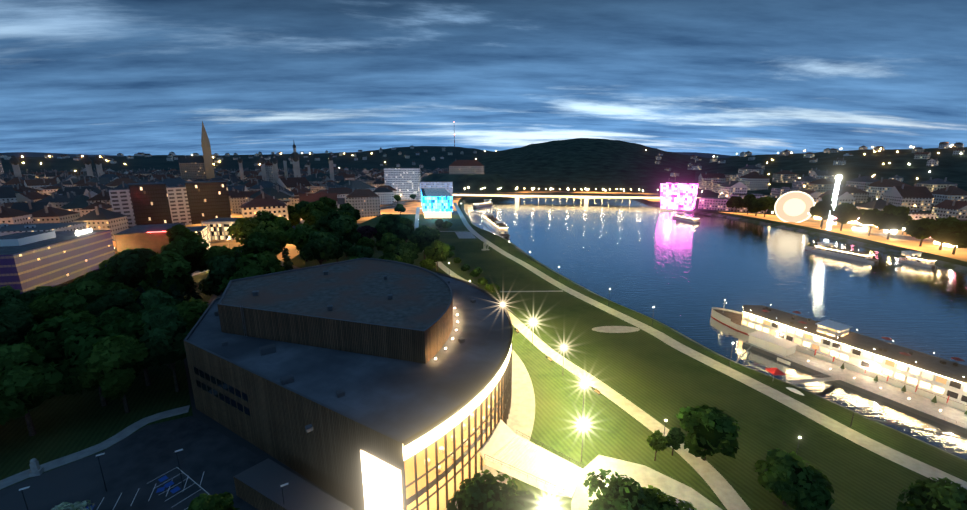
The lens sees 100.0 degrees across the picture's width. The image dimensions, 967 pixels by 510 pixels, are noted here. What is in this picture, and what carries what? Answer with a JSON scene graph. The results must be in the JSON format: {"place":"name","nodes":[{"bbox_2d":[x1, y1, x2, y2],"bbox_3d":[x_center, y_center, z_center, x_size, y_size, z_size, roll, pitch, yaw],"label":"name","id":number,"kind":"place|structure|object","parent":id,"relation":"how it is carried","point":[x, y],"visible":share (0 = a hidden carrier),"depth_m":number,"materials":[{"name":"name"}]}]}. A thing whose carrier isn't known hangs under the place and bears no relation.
{"place":"outdoors","nodes":[
{"label":"outdoors","id":0,"kind":"place"},
{"bbox_2d":[109,181,231,227],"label":"dark towers","id":1,"kind":"structure","parent":0,"point":[193,202],"depth_m":376.76,"materials":[{"name":"brown concrete"}]},
{"bbox_2d":[9,121,334,185],"bbox_3d":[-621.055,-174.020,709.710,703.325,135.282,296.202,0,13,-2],"label":"towers","id":2,"kind":"structure","parent":0,"point":[202,167],"depth_m":798.16,"materials":[{"name":"grey stone"}]},
{"bbox_2d":[0,206,395,509],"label":"parking lot","id":3,"kind":"structure","parent":0,"point":[140,460],"depth_m":80.79,"materials":[{"name":"grey asphalt"}]},
{"bbox_2d":[82,208,380,508],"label":"street markings","id":4,"kind":"object","parent":3,"relation":"on","point":[170,483],"visible":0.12,"depth_m":77.33,"materials":[{"name":"white paint"}]},
{"bbox_2d":[0,206,404,489],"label":"street pavement","id":5,"kind":"structure","parent":0,"point":[81,454],"depth_m":87.92,"materials":[{"name":"grey asphalt"}]},
{"bbox_2d":[0,146,492,172],"bbox_3d":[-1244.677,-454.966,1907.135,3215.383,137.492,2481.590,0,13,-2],"label":"ridge hill","id":6,"kind":"structure","parent":0,"point":[391,159],"depth_m":1666.61,"materials":[{"name":"plant"}]},
{"bbox_2d":[0,146,476,170],"bbox_3d":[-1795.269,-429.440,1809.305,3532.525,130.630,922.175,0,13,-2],"label":"ridge houses","id":7,"kind":"structure","parent":6,"relation":"on","point":[113,161],"depth_m":1685.37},
{"bbox_2d":[0,152,733,157],"bbox_3d":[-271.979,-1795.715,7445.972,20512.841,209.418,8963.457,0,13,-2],"label":"ridge hill","id":8,"kind":"structure","parent":0,"point":[56,155],"depth_m":5655.92,"materials":[{"name":"green plant"}]},
{"bbox_2d":[0,214,966,509],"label":"park lawn","id":9,"kind":"structure","parent":0,"point":[656,378],"depth_m":101.89,"materials":[{"name":"green plant"}]},
{"bbox_2d":[29,458,43,476],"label":"monument","id":10,"kind":"object","parent":9,"relation":"on","point":[36,468],"visible":1,"depth_m":79.95,"materials":[{"name":"stone"}]},
{"bbox_2d":[0,253,208,435],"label":"park trees","id":11,"kind":"object","parent":9,"relation":"on","point":[93,330],"visible":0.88,"depth_m":102.73,"materials":[{"name":"green plant"}]},
{"bbox_2d":[107,196,449,308],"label":"park trees","id":12,"kind":"object","parent":9,"relation":"on","point":[325,230],"visible":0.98,"depth_m":210.40,"materials":[{"name":"green plant"}]},
{"bbox_2d":[184,258,511,509],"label":"concert hall","id":13,"kind":"structure","parent":9,"relation":"on","point":[322,375],"depth_m":88.91,"materials":[{"name":"grey metal"}]},
{"bbox_2d":[360,450,402,509],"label":"brucknerhaus banner","id":14,"kind":"object","parent":13,"relation":"attached to","point":[382,487],"visible":1,"depth_m":66.96,"materials":[{"name":"white fabric"}]},
{"bbox_2d":[402,272,512,509],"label":"glass facade","id":15,"kind":"structure","parent":13,"relation":"attached to","point":[442,459],"depth_m":76.13,"materials":[{"name":"yellow glass"}]},
{"bbox_2d":[481,241,489,250],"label":"park sculpture","id":16,"kind":"object","parent":9,"relation":"on","point":[484,246],"visible":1,"depth_m":279.48,"materials":[{"name":"concrete"}]},
{"bbox_2d":[479,419,582,497],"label":"brucknerhaus stair","id":17,"kind":"object","parent":9,"relation":"on","point":[506,449],"visible":1,"depth_m":79.44,"materials":[{"name":"beige concrete"}]},
{"bbox_2d":[187,194,966,509],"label":"trees","id":18,"kind":"object","parent":9,"relation":"on","point":[785,478],"visible":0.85,"depth_m":67.25,"materials":[{"name":"green plant"}]},
{"bbox_2d":[449,271,858,507],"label":"lamp posts","id":19,"kind":"object","parent":9,"relation":"on","point":[549,505],"visible":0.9,"depth_m":94.88,"materials":[{"name":"grey metal"}]},
{"bbox_2d":[414,203,966,509],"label":"park paths","id":20,"kind":"structure","parent":9,"relation":"on","point":[521,417],"depth_m":97.19,"materials":[{"name":"concrete"}]},
{"bbox_2d":[413,225,599,394],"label":"benches","id":21,"kind":"object","parent":20,"relation":"on","point":[550,359],"visible":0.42,"depth_m":125.48,"materials":[{"name":"brown wood"}]},
{"bbox_2d":[765,357,803,395],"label":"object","id":22,"kind":"object","parent":9,"relation":"on","point":[775,371],"visible":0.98,"depth_m":114.68,"materials":[{"name":"red paint"}]},
{"bbox_2d":[0,0,966,155],"label":"sky","id":23,"kind":"structure","parent":0,"point":[83,77],"materials":[{"name":"blue"}]},
{"bbox_2d":[21,144,953,205],"bbox_3d":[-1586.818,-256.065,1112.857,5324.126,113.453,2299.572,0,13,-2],"label":"orange city lights","id":24,"kind":"object","parent":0,"point":[560,189],"visible":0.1,"depth_m":866.22},
{"bbox_2d":[113,191,966,507],"bbox_3d":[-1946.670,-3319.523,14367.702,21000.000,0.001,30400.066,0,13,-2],"label":"ground","id":25,"kind":"structure","parent":0,"point":[901,239],"depth_m":313.19,"materials":[{"name":"beige concrete"}]},
{"bbox_2d":[0,159,3,173],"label":"round tower","id":26,"kind":"structure","parent":25,"relation":"on","point":[1,170],"depth_m":1075.72,"materials":[{"name":"grey stone"}]},
{"bbox_2d":[0,222,87,235],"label":"rooftop","id":27,"kind":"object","parent":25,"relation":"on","point":[6,229],"visible":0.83,"depth_m":265.95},
{"bbox_2d":[0,228,114,293],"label":"blue office","id":28,"kind":"structure","parent":25,"relation":"on","point":[29,261],"depth_m":190.77,"materials":[{"name":"white"}]},
{"bbox_2d":[51,500,93,509],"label":"flowering shrubs","id":29,"kind":"object","parent":25,"relation":"on","point":[72,506],"visible":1,"depth_m":69.28,"materials":[{"name":"green plant"}]},
{"bbox_2d":[19,221,302,509],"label":"street lamps","id":30,"kind":"object","parent":25,"relation":"on","point":[176,451],"visible":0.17,"depth_m":74.87,"materials":[{"name":"grey metal"}]},
{"bbox_2d":[114,223,210,253],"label":"brown hall","id":31,"kind":"structure","parent":25,"relation":"on","point":[154,237],"depth_m":256.95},
{"bbox_2d":[201,217,241,240],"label":"building","id":32,"kind":"structure","parent":25,"relation":"on","point":[218,228],"depth_m":313.28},
{"bbox_2d":[0,167,448,240],"bbox_3d":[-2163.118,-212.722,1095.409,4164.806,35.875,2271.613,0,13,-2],"label":"city buildings","id":33,"kind":"structure","parent":25,"relation":"on","point":[35,206],"depth_m":442.61,"materials":[{"name":"brown"}]},
{"bbox_2d":[0,167,448,216],"bbox_3d":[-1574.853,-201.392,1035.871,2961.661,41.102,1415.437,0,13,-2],"label":"city buildings","id":34,"kind":"structure","parent":25,"relation":"on","point":[290,182],"depth_m":615.94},
{"bbox_2d":[240,196,288,219],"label":"building","id":35,"kind":"structure","parent":25,"relation":"on","point":[251,208],"depth_m":305.80,"materials":[{"name":"beige paint"}]},
{"bbox_2d":[384,168,420,199],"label":"white office","id":36,"kind":"structure","parent":25,"relation":"on","point":[404,183],"depth_m":616.57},
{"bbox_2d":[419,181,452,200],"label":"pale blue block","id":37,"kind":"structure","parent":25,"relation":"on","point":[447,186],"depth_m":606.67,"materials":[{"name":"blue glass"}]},
{"bbox_2d":[421,188,452,217],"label":"art museum building","id":38,"kind":"structure","parent":25,"relation":"on","point":[437,202],"depth_m":431.80,"materials":[{"name":"blue glass"}]},
{"bbox_2d":[421,160,524,192],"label":"castle on mound","id":39,"kind":"structure","parent":25,"relation":"on","point":[470,174],"depth_m":789.04,"materials":[{"name":"grey stone"}]},
{"bbox_2d":[660,183,767,213],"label":"museum building","id":40,"kind":"structure","parent":25,"relation":"on","point":[679,196],"depth_m":501.26,"materials":[{"name":"pink glass"}]},
{"bbox_2d":[774,191,814,222],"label":"ferris wheel","id":41,"kind":"object","parent":25,"relation":"on","point":[793,206],"visible":0.94,"depth_m":401.62,"materials":[{"name":"beige metal"}]},
{"bbox_2d":[663,164,966,220],"bbox_3d":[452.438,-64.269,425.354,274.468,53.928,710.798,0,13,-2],"label":"city buildings","id":42,"kind":"structure","parent":25,"relation":"on","point":[945,198],"depth_m":499.20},
{"bbox_2d":[826,175,842,229],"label":"drop tower","id":43,"kind":"structure","parent":25,"relation":"on","point":[838,178],"depth_m":354.37,"materials":[{"name":"white metal"}]},
{"bbox_2d":[725,194,966,254],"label":"bank trees","id":44,"kind":"object","parent":25,"relation":"on","point":[952,231],"visible":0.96,"depth_m":314.95,"materials":[{"name":"green plant"}]},
{"bbox_2d":[771,211,957,247],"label":"fairground stalls","id":45,"kind":"object","parent":25,"relation":"on","point":[860,228],"visible":0.19,"depth_m":349.22,"materials":[{"name":"beige fabric"}]},
{"bbox_2d":[477,138,710,192],"bbox_3d":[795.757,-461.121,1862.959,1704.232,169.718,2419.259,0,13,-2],"label":"hill","id":46,"kind":"structure","parent":0,"point":[590,164],"depth_m":1149.79,"materials":[{"name":"green plant"}]},
{"bbox_2d":[458,193,966,462],"bbox_3d":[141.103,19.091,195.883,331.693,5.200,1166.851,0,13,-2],"label":"river bank ground","id":47,"kind":"structure","parent":0,"point":[952,263],"depth_m":302.35,"materials":[{"name":"grey concrete"}]},
{"bbox_2d":[735,346,966,439],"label":"gangway","id":48,"kind":"object","parent":47,"relation":"on","point":[819,379],"visible":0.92,"depth_m":114.14,"materials":[{"name":"silver metal"}]},
{"bbox_2d":[464,197,966,459],"bbox_3d":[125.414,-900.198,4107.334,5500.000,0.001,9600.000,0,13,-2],"label":"river water","id":49,"kind":"structure","parent":0,"point":[683,277],"depth_m":227.20,"materials":[{"name":"blue liquid"}]},
{"bbox_2d":[472,199,492,207],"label":"boat","id":50,"kind":"object","parent":49,"relation":"on","point":[487,202],"visible":0.94,"depth_m":572.18,"materials":[{"name":"white"}]},
{"bbox_2d":[482,214,509,238],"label":"boat","id":51,"kind":"object","parent":49,"relation":"on","point":[495,225],"visible":0.96,"depth_m":364.73,"materials":[{"name":"white"}]},
{"bbox_2d":[453,187,701,202],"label":"bridge","id":52,"kind":"structure","parent":49,"relation":"in","point":[585,197],"depth_m":625.95,"materials":[{"name":"concrete"}]},
{"bbox_2d":[672,212,699,222],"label":"boat","id":53,"kind":"object","parent":49,"relation":"on","point":[681,216],"visible":0.94,"depth_m":439.97,"materials":[{"name":"white"}]},
{"bbox_2d":[711,301,966,411],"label":"cruise ship","id":54,"kind":"object","parent":49,"relation":"on","point":[932,377],"visible":0.96,"depth_m":125.98,"materials":[{"name":"white painted metal"},{"name":"glass"}]},
{"bbox_2d":[805,242,878,262],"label":"restaurant boat","id":55,"kind":"object","parent":49,"relation":"on","point":[827,248],"visible":0.96,"depth_m":276.93,"materials":[{"name":"white"}]},
{"bbox_2d":[742,331,966,433],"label":"landing stage","id":56,"kind":"object","parent":49,"relation":"in","point":[775,347],"visible":1,"depth_m":118.29,"materials":[{"name":"grey"}]},
{"bbox_2d":[899,250,936,267],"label":"boat","id":57,"kind":"object","parent":49,"relation":"on","point":[914,258],"visible":0.96,"depth_m":256.86,"materials":[{"name":"white metal"}]},
{"bbox_2d":[693,147,966,219],"bbox_3d":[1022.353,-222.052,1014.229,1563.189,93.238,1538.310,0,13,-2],"label":"hill slope","id":58,"kind":"structure","parent":0,"point":[951,167],"depth_m":724.29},
{"bbox_2d":[655,142,964,181],"bbox_3d":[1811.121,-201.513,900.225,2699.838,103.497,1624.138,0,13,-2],"label":"hillside houses","id":59,"kind":"structure","parent":58,"relation":"on","point":[919,152],"depth_m":909.11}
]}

